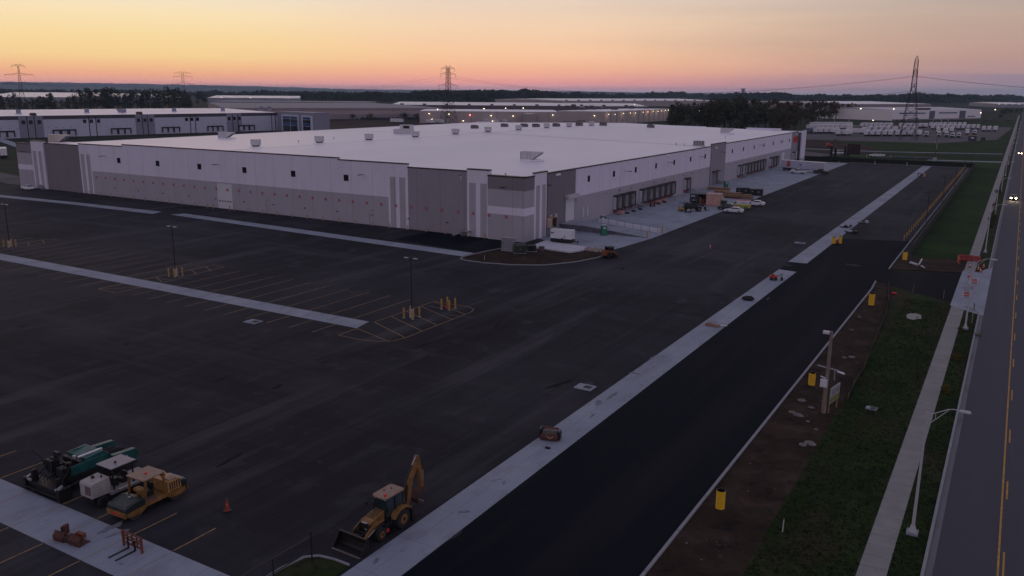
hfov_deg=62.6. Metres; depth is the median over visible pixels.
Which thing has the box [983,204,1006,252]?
street lamp
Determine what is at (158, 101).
tree
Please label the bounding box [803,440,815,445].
rock
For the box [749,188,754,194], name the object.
black bundle
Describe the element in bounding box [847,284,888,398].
silt fence
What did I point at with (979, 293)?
driveway apron
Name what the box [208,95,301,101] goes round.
warehouse
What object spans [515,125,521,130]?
roof vent
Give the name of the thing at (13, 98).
tree
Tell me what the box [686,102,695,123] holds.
tree
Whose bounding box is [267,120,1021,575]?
kerbs
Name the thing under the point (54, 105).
tree
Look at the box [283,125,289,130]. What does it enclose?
window
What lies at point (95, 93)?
tree
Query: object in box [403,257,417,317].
lot lamp
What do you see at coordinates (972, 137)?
guard kiosk
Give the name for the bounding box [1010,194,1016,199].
oncoming car
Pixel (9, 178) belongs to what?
gravel shoulder
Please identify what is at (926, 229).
fence
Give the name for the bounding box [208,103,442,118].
brown warehouse
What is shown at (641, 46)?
sky
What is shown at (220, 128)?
dock door
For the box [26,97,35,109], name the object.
tree
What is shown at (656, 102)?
warehouse
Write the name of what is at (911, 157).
pipe pile
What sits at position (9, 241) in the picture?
lot lamp
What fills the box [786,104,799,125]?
tree
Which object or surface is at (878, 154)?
service truck
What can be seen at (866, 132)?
yard trailer
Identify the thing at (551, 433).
broom attachment
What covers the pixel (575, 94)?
distant woodland
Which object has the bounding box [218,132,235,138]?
rooftop air unit
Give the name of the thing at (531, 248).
transformer
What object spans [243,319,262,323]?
catch basin
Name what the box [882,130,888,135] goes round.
yard trailer
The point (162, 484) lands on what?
tandem roller
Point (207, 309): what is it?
bay markings
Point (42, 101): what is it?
tree
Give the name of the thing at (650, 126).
rooftop cooler
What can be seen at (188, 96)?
tree
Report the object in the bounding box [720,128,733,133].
rooftop air unit
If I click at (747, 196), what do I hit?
timber stack
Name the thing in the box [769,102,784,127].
tree
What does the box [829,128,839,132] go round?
yard trailer
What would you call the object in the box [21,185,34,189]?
parked sedan
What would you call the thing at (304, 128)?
window
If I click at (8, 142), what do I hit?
paths
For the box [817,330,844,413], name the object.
utility pole
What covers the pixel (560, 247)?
concrete pad
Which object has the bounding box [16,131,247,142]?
rough grass
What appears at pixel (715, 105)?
tree
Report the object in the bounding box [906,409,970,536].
street lamp
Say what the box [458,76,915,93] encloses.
power line
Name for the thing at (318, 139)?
roof vent
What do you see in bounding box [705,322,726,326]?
timber pallet
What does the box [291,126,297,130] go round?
window
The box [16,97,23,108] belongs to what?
tree
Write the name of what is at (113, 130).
dock door
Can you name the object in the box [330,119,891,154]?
bare field
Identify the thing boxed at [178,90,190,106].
tree
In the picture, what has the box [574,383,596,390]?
catch basin
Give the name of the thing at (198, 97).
tree
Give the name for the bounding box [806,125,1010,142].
truck yard
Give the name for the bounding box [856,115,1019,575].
pavement
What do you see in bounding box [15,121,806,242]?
warehouse
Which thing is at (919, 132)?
yard trailer
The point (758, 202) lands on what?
parked sedan
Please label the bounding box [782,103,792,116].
tree
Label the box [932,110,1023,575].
road
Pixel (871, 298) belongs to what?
corrugated barrel
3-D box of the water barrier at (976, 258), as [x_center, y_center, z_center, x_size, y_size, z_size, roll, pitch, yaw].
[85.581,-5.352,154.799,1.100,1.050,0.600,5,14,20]
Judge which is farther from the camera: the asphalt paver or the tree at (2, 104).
the tree at (2, 104)
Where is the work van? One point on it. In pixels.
(745, 204)
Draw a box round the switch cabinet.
[500,236,515,251]
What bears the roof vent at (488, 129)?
on the warehouse at (385, 176)
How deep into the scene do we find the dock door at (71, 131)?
525.51 m
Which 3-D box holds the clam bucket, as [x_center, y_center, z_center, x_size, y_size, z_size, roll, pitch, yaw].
[-29.877,16.729,57.004,2.400,0.950,0.972,6,14,22]
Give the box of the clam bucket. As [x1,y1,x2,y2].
[52,523,90,547]
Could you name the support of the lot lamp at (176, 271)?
on the parking lot
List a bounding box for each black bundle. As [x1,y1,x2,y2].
[736,187,742,191]
[742,187,749,193]
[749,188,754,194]
[755,188,762,195]
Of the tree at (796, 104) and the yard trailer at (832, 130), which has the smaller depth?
the yard trailer at (832, 130)
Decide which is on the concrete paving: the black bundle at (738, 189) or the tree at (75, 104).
the black bundle at (738, 189)
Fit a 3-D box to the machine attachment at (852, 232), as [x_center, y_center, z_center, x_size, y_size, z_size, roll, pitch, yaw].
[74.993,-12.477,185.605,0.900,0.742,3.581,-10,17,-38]
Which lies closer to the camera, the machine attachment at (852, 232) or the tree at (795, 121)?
the machine attachment at (852, 232)
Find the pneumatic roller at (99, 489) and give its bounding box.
[79,454,147,507]
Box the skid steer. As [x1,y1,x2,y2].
[602,245,618,257]
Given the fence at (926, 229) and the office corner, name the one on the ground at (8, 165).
the office corner
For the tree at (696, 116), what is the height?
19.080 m
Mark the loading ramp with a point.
(621, 228)
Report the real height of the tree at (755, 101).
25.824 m
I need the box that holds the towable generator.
[550,228,578,244]
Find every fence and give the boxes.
[804,156,973,167]
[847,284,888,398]
[911,163,974,253]
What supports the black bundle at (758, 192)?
on the concrete paving
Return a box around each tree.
[0,95,6,109]
[5,97,13,109]
[7,92,20,109]
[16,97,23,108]
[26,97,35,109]
[33,96,43,109]
[40,97,48,108]
[44,95,52,108]
[48,93,53,108]
[51,100,58,108]
[58,99,66,108]
[65,96,72,108]
[70,96,79,108]
[71,89,86,108]
[78,93,90,107]
[83,88,98,108]
[93,89,102,108]
[96,91,104,108]
[100,87,115,108]
[105,87,120,108]
[114,90,122,108]
[120,94,129,108]
[127,89,134,108]
[132,92,139,108]
[136,91,149,108]
[139,89,153,108]
[145,88,160,107]
[151,89,163,107]
[158,86,176,107]
[161,93,169,105]
[169,89,178,107]
[170,87,185,107]
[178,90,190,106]
[185,94,193,107]
[193,91,202,104]
[200,91,206,104]
[666,108,675,124]
[670,102,681,125]
[671,104,686,125]
[681,105,699,125]
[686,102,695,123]
[690,103,709,125]
[692,107,702,125]
[700,106,715,127]
[703,98,726,127]
[704,98,717,125]
[711,100,731,127]
[719,99,734,127]
[726,94,748,128]
[734,102,749,128]
[740,104,759,127]
[747,98,764,127]
[748,103,768,127]
[760,103,774,127]
[765,99,781,123]
[768,114,781,127]
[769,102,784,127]
[780,112,790,130]
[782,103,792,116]
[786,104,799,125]
[787,113,802,129]
[789,100,800,124]
[796,103,809,124]
[802,102,815,123]
[807,101,820,122]
[815,101,831,121]
[820,102,831,120]
[828,102,839,118]
[829,102,836,119]
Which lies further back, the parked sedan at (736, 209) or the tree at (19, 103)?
the tree at (19, 103)
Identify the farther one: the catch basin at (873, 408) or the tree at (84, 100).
the tree at (84, 100)
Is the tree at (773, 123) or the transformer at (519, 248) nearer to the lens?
the transformer at (519, 248)
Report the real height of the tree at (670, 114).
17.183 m
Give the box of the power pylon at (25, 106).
[2,64,32,109]
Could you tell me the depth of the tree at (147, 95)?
1148.76 m
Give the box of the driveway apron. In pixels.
[950,267,992,314]
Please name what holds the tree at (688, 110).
on the ground at (8, 165)
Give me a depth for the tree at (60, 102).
1067.97 m
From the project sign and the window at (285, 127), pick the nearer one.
the project sign
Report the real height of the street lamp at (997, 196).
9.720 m
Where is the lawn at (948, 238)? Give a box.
[807,120,1015,272]
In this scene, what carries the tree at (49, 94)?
on the ground at (8, 165)
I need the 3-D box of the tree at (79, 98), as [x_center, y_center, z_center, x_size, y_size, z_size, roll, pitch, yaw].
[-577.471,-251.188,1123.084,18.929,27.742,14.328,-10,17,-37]
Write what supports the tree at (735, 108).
on the ground at (8, 165)
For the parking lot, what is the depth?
101.33 m
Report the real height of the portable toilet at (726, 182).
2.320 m
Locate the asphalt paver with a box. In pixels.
[22,439,138,502]
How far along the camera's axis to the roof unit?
568.52 m
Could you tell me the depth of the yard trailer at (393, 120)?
780.05 m
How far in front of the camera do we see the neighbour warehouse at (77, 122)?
557.38 m
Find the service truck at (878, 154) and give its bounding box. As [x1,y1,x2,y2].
[869,151,884,156]
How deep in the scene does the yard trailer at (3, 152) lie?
361.74 m
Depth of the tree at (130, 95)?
1169.88 m
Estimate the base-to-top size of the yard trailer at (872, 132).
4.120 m
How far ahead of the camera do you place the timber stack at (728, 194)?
244.90 m
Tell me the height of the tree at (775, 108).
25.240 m
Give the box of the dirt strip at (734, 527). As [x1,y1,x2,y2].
[645,282,892,575]
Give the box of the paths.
[0,139,1000,162]
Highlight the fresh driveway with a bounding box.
[394,231,961,575]
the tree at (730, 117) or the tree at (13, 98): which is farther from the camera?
the tree at (13, 98)
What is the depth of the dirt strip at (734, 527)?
68.38 m
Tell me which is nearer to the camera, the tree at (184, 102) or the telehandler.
the telehandler
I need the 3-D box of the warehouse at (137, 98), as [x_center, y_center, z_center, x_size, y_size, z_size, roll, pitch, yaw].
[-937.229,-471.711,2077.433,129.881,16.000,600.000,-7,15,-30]
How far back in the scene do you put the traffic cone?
61.21 m
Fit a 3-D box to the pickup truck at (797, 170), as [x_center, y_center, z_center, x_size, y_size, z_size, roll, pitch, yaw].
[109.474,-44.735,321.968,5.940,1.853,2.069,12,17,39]
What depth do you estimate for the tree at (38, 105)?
1058.81 m
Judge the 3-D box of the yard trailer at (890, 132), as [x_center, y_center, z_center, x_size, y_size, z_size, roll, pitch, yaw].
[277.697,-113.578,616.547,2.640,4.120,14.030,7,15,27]
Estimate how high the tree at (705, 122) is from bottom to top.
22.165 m
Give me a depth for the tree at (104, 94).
1131.82 m
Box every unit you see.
[47,134,71,142]
[116,109,125,112]
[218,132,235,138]
[393,125,413,133]
[520,151,543,160]
[522,113,535,122]
[692,141,704,145]
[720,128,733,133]
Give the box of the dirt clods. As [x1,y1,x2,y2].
[666,289,904,572]
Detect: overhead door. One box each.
[217,183,232,208]
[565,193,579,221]
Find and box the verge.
[741,120,1020,575]
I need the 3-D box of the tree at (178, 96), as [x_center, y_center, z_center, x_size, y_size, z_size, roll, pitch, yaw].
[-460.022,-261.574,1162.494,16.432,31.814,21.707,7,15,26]
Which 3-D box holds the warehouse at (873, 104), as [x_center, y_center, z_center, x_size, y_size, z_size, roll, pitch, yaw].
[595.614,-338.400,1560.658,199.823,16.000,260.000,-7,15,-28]
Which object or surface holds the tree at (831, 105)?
on the ground at (8, 165)
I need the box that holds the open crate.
[547,217,556,227]
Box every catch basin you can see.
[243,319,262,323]
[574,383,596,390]
[865,405,878,410]
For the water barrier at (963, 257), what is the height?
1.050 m
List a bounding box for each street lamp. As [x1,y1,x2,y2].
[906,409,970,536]
[962,259,996,329]
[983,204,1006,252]
[994,178,1011,214]
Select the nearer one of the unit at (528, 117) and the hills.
the unit at (528, 117)
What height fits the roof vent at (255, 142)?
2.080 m
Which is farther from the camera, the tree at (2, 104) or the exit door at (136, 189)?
the tree at (2, 104)
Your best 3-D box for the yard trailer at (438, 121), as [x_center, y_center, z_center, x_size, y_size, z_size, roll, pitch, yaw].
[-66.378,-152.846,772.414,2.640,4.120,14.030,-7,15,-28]
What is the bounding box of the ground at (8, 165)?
[0,91,1022,558]
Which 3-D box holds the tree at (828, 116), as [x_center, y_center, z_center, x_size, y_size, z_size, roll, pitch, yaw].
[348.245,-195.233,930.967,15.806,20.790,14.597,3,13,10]
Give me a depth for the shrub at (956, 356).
97.21 m
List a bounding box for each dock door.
[0,131,7,136]
[7,131,15,136]
[53,129,60,133]
[61,129,68,134]
[69,129,76,134]
[111,128,118,133]
[118,128,124,133]
[125,128,131,133]
[162,127,168,132]
[174,126,179,131]
[207,126,213,130]
[218,125,223,130]
[244,125,249,129]
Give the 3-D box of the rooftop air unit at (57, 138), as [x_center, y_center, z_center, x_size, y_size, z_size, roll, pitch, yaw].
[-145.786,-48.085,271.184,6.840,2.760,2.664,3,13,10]
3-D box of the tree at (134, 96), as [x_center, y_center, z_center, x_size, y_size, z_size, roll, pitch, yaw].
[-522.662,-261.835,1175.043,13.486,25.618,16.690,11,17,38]
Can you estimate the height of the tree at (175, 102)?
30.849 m
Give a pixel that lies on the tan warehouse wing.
(635, 115)
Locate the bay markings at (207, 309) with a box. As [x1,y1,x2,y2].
[0,234,473,575]
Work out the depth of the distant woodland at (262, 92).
2938.74 m
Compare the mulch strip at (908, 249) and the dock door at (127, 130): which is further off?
the dock door at (127, 130)
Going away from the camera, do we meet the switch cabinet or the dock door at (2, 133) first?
the switch cabinet
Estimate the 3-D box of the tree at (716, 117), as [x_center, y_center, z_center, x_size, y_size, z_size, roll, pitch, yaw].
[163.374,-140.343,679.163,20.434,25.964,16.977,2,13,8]
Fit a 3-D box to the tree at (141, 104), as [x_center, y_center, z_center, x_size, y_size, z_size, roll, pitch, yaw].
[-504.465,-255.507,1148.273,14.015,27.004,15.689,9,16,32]
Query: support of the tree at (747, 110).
on the ground at (8, 165)
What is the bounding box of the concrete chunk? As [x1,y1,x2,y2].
[590,247,597,251]
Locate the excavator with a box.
[825,139,838,146]
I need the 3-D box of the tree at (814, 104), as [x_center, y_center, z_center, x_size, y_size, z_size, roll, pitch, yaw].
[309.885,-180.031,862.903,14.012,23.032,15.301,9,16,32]
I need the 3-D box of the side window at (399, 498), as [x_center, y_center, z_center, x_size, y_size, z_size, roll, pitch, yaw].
[-8.182,15.113,58.722,0.032,1.350,1.681,9,16,33]
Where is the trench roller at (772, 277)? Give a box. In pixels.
[769,274,782,280]
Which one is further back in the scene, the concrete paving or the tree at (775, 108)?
the tree at (775, 108)
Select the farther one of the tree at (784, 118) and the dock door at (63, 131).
the tree at (784, 118)
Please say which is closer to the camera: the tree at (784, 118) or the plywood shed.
the plywood shed
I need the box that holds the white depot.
[815,107,981,120]
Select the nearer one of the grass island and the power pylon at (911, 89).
the grass island
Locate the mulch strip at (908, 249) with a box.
[900,168,970,256]
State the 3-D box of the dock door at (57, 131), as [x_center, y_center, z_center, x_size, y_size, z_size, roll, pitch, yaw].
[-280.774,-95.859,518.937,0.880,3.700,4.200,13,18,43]
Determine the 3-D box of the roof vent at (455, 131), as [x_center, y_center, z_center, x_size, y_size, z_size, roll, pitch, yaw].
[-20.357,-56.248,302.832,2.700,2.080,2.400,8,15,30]
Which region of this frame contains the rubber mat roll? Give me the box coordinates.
[741,296,753,300]
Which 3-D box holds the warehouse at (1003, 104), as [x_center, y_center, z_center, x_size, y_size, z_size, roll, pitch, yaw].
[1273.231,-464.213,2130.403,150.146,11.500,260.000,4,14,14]
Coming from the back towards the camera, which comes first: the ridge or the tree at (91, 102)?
the ridge
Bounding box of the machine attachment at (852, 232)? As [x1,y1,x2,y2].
[844,230,858,233]
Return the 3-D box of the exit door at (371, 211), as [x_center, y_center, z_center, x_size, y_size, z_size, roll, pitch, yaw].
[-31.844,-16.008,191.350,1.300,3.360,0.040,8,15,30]
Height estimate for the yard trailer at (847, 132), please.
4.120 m
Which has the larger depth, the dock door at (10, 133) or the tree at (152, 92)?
the tree at (152, 92)
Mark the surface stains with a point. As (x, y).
(270, 430)
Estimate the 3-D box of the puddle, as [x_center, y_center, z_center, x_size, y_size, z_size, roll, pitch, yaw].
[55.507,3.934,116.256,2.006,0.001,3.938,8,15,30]
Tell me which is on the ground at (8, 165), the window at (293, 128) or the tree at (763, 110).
the tree at (763, 110)
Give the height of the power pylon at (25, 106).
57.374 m
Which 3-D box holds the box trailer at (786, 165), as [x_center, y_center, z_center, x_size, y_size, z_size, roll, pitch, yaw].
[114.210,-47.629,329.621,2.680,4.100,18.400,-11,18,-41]
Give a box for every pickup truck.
[790,168,806,173]
[813,169,829,173]
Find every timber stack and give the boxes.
[707,187,730,190]
[714,190,729,192]
[723,192,741,198]
[733,194,753,198]
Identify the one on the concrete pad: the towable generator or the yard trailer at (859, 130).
the towable generator
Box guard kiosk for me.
[968,135,977,140]
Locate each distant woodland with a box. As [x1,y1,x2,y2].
[0,88,296,96]
[287,88,567,101]
[563,91,711,98]
[708,92,1023,103]
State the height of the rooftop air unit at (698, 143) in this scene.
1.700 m
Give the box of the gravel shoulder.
[0,173,20,184]
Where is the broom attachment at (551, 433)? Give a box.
[539,425,561,440]
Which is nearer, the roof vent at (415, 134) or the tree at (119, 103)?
the roof vent at (415, 134)
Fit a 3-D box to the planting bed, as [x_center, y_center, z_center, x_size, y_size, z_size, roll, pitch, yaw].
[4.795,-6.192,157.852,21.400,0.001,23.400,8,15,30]
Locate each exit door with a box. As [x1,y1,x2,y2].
[134,187,137,198]
[267,200,270,213]
[369,210,373,224]
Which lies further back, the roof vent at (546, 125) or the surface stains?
the roof vent at (546, 125)
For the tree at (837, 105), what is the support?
on the ground at (8, 165)
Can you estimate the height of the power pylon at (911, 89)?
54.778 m
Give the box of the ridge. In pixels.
[366,89,799,94]
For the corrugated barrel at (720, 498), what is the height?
1.445 m
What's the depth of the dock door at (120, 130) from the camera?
546.31 m
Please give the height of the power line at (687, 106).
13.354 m
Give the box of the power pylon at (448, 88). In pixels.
[438,66,457,123]
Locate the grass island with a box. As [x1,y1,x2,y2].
[272,557,348,575]
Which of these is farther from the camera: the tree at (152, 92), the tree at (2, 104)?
the tree at (152, 92)
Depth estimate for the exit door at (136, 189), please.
233.14 m
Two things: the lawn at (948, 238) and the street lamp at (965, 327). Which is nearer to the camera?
the street lamp at (965, 327)
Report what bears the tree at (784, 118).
on the ground at (8, 165)
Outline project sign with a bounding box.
[828,382,839,413]
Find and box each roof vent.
[249,139,262,146]
[314,136,323,142]
[363,134,372,140]
[410,131,420,137]
[450,129,459,134]
[484,127,491,132]
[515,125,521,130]
[543,123,549,127]
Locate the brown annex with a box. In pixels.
[563,119,585,122]
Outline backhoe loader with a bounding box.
[332,455,425,558]
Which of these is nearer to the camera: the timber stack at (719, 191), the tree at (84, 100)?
the timber stack at (719, 191)
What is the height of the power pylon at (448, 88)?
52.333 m
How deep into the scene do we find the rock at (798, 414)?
80.08 m
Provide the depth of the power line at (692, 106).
632.05 m
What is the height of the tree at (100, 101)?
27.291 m
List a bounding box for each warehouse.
[0,92,113,101]
[0,108,277,138]
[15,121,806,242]
[107,94,177,101]
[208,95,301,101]
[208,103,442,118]
[210,100,376,102]
[394,102,643,111]
[420,109,557,122]
[495,98,714,105]
[747,101,930,109]
[969,102,1023,107]
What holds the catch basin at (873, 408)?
on the verge
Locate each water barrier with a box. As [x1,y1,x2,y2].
[959,255,966,260]
[966,255,973,260]
[973,256,980,261]
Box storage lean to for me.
[689,192,707,204]
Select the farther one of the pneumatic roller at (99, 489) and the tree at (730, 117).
the tree at (730, 117)
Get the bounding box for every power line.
[214,78,429,92]
[445,89,906,106]
[446,76,909,93]
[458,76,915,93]
[479,92,901,106]
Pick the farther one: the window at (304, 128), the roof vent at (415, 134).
the window at (304, 128)
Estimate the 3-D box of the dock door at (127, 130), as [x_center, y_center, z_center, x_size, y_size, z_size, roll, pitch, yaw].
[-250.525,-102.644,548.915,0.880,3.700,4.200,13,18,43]
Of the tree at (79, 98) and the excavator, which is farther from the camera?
the tree at (79, 98)
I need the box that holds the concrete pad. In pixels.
[534,240,584,252]
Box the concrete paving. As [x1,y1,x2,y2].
[0,161,930,575]
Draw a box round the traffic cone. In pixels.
[223,499,231,512]
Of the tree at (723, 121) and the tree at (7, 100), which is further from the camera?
the tree at (7, 100)
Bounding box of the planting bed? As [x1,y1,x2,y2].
[462,244,601,264]
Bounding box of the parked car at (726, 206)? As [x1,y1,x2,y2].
[717,203,736,209]
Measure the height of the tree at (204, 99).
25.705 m
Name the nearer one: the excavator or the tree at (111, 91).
the excavator
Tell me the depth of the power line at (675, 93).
645.46 m
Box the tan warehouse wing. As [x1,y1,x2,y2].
[557,108,667,122]
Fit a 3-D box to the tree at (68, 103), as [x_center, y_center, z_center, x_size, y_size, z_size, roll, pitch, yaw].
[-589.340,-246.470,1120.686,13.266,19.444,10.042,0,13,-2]
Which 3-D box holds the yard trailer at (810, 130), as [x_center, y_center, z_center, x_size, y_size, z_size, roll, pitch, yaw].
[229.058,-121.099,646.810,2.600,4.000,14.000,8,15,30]
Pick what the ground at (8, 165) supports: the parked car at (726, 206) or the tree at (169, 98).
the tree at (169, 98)
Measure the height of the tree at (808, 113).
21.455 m
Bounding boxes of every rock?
[793,413,803,416]
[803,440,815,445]
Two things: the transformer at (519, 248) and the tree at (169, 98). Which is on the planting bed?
the transformer at (519, 248)
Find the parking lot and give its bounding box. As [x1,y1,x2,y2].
[0,163,967,575]
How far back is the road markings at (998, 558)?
75.41 m
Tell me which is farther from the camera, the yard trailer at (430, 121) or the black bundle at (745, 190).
the yard trailer at (430, 121)
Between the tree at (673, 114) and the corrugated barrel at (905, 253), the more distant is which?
the tree at (673, 114)
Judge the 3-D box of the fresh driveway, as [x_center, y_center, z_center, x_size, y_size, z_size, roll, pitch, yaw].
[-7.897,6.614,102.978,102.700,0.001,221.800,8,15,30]
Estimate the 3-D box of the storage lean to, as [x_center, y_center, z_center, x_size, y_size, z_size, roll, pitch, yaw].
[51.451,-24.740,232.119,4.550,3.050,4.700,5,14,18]
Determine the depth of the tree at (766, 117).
700.51 m
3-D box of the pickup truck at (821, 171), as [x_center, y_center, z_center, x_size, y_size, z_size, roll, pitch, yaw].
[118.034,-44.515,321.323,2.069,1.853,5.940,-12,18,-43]
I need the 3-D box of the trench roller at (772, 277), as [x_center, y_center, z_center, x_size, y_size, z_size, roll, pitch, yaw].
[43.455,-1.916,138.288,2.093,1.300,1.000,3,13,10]
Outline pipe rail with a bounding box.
[242,530,312,575]
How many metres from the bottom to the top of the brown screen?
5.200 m
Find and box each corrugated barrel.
[715,488,725,509]
[808,372,815,385]
[868,293,874,304]
[902,251,907,259]
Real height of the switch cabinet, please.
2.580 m
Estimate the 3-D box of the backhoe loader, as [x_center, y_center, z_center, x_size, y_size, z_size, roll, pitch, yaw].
[-8.797,14.797,58.753,2.460,4.251,8.342,9,16,32]
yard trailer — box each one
[0,147,6,157]
[390,118,403,122]
[426,119,434,123]
[435,119,443,123]
[806,127,812,132]
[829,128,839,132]
[835,129,845,135]
[842,129,852,135]
[845,124,852,128]
[846,128,865,133]
[864,130,869,135]
[870,130,875,135]
[876,130,881,135]
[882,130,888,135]
[888,130,893,135]
[916,130,921,135]
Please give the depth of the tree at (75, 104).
1096.01 m
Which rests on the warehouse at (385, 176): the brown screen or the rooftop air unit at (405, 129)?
the rooftop air unit at (405, 129)
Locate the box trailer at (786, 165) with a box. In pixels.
[781,159,827,170]
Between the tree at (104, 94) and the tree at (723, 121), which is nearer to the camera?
the tree at (723, 121)
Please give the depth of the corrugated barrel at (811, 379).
88.53 m
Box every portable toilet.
[600,224,606,234]
[724,180,728,187]
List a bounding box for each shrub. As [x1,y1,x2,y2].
[940,384,950,393]
[952,353,963,359]
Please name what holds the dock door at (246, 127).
in the neighbour warehouse at (77, 122)
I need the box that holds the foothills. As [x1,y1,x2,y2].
[0,86,418,92]
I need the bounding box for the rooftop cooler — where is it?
[647,124,654,127]
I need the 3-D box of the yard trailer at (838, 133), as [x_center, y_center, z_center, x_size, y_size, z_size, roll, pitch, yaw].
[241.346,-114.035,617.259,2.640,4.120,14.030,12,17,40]
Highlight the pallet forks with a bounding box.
[108,529,143,560]
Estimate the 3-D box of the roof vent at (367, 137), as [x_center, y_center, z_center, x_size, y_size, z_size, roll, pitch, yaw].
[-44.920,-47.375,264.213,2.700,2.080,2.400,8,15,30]
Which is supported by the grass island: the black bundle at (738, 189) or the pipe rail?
the pipe rail
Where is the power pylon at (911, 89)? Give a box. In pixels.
[898,56,918,139]
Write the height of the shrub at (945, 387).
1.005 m
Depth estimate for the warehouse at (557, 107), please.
1123.15 m
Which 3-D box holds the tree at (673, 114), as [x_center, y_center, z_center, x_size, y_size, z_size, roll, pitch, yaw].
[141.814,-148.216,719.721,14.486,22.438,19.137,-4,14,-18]
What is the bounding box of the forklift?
[678,201,686,210]
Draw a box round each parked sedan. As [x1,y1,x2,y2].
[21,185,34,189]
[724,207,743,212]
[751,200,764,205]
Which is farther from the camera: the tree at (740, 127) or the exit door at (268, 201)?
the tree at (740, 127)
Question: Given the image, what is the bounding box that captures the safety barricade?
[969,278,977,283]
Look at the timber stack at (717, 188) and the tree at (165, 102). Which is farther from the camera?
the tree at (165, 102)
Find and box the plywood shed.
[706,192,722,205]
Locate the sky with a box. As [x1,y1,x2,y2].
[0,0,1023,96]
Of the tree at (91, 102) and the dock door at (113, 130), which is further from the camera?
the tree at (91, 102)
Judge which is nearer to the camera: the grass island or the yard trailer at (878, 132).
the grass island
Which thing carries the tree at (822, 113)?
on the ground at (8, 165)
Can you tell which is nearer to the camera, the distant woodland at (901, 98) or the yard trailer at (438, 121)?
the yard trailer at (438, 121)
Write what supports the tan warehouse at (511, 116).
on the ground at (8, 165)
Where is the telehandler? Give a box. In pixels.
[684,200,709,211]
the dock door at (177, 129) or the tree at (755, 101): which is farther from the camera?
the tree at (755, 101)
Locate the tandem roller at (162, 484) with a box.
[106,466,187,519]
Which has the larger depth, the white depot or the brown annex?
the white depot
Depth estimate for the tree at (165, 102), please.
1185.60 m
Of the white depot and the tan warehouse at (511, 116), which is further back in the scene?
the white depot
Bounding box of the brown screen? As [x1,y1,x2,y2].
[847,144,860,153]
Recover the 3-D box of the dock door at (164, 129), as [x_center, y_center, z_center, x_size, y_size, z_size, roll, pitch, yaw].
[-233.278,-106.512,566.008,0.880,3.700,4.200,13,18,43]
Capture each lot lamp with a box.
[1,204,11,246]
[167,226,177,275]
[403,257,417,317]
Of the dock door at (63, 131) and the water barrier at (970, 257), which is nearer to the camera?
the water barrier at (970, 257)
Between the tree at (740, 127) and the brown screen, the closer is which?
the brown screen
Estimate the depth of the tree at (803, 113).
813.70 m
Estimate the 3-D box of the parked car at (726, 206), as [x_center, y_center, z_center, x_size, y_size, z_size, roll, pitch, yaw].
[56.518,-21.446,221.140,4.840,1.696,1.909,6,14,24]
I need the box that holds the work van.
[732,200,750,208]
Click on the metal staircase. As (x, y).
(465, 230)
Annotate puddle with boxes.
[906,313,920,319]
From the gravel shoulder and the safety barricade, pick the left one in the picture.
the gravel shoulder
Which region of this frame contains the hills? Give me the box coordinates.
[0,82,417,90]
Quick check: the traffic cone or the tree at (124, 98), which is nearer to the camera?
the traffic cone
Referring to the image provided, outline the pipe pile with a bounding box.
[889,156,936,158]
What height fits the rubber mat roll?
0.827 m
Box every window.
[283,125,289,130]
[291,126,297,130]
[303,126,310,130]
[387,492,402,517]
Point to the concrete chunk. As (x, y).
(593, 249)
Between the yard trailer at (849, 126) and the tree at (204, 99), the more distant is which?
the tree at (204, 99)
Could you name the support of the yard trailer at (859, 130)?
on the truck yard at (932, 137)
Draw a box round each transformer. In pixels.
[513,243,526,253]
[526,245,536,251]
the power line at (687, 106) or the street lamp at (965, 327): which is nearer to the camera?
the street lamp at (965, 327)
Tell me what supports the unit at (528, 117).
on the ground at (8, 165)
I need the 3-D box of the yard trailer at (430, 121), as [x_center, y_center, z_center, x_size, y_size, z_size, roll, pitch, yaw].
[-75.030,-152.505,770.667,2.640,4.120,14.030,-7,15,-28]
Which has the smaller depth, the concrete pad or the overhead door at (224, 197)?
the concrete pad
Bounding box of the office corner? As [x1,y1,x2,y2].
[277,111,329,130]
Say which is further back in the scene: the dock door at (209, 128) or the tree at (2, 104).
the tree at (2, 104)
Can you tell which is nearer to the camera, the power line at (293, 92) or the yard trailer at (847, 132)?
the yard trailer at (847, 132)
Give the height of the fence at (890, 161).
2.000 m
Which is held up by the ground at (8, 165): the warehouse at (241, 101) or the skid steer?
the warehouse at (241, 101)
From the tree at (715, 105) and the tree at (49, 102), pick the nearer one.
the tree at (715, 105)
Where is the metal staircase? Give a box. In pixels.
[452,226,469,236]
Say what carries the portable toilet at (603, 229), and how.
on the concrete paving
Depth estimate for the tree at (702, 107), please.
691.75 m
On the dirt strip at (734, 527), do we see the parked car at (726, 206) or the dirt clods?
the dirt clods
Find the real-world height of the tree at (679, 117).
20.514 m
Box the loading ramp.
[559,218,660,237]
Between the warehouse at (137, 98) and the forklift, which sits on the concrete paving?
the forklift
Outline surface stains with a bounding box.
[0,208,902,575]
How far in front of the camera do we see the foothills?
6878.57 m
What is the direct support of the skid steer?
on the parking lot
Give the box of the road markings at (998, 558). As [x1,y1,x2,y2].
[996,144,1023,575]
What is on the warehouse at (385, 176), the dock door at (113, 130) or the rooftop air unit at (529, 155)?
the rooftop air unit at (529, 155)

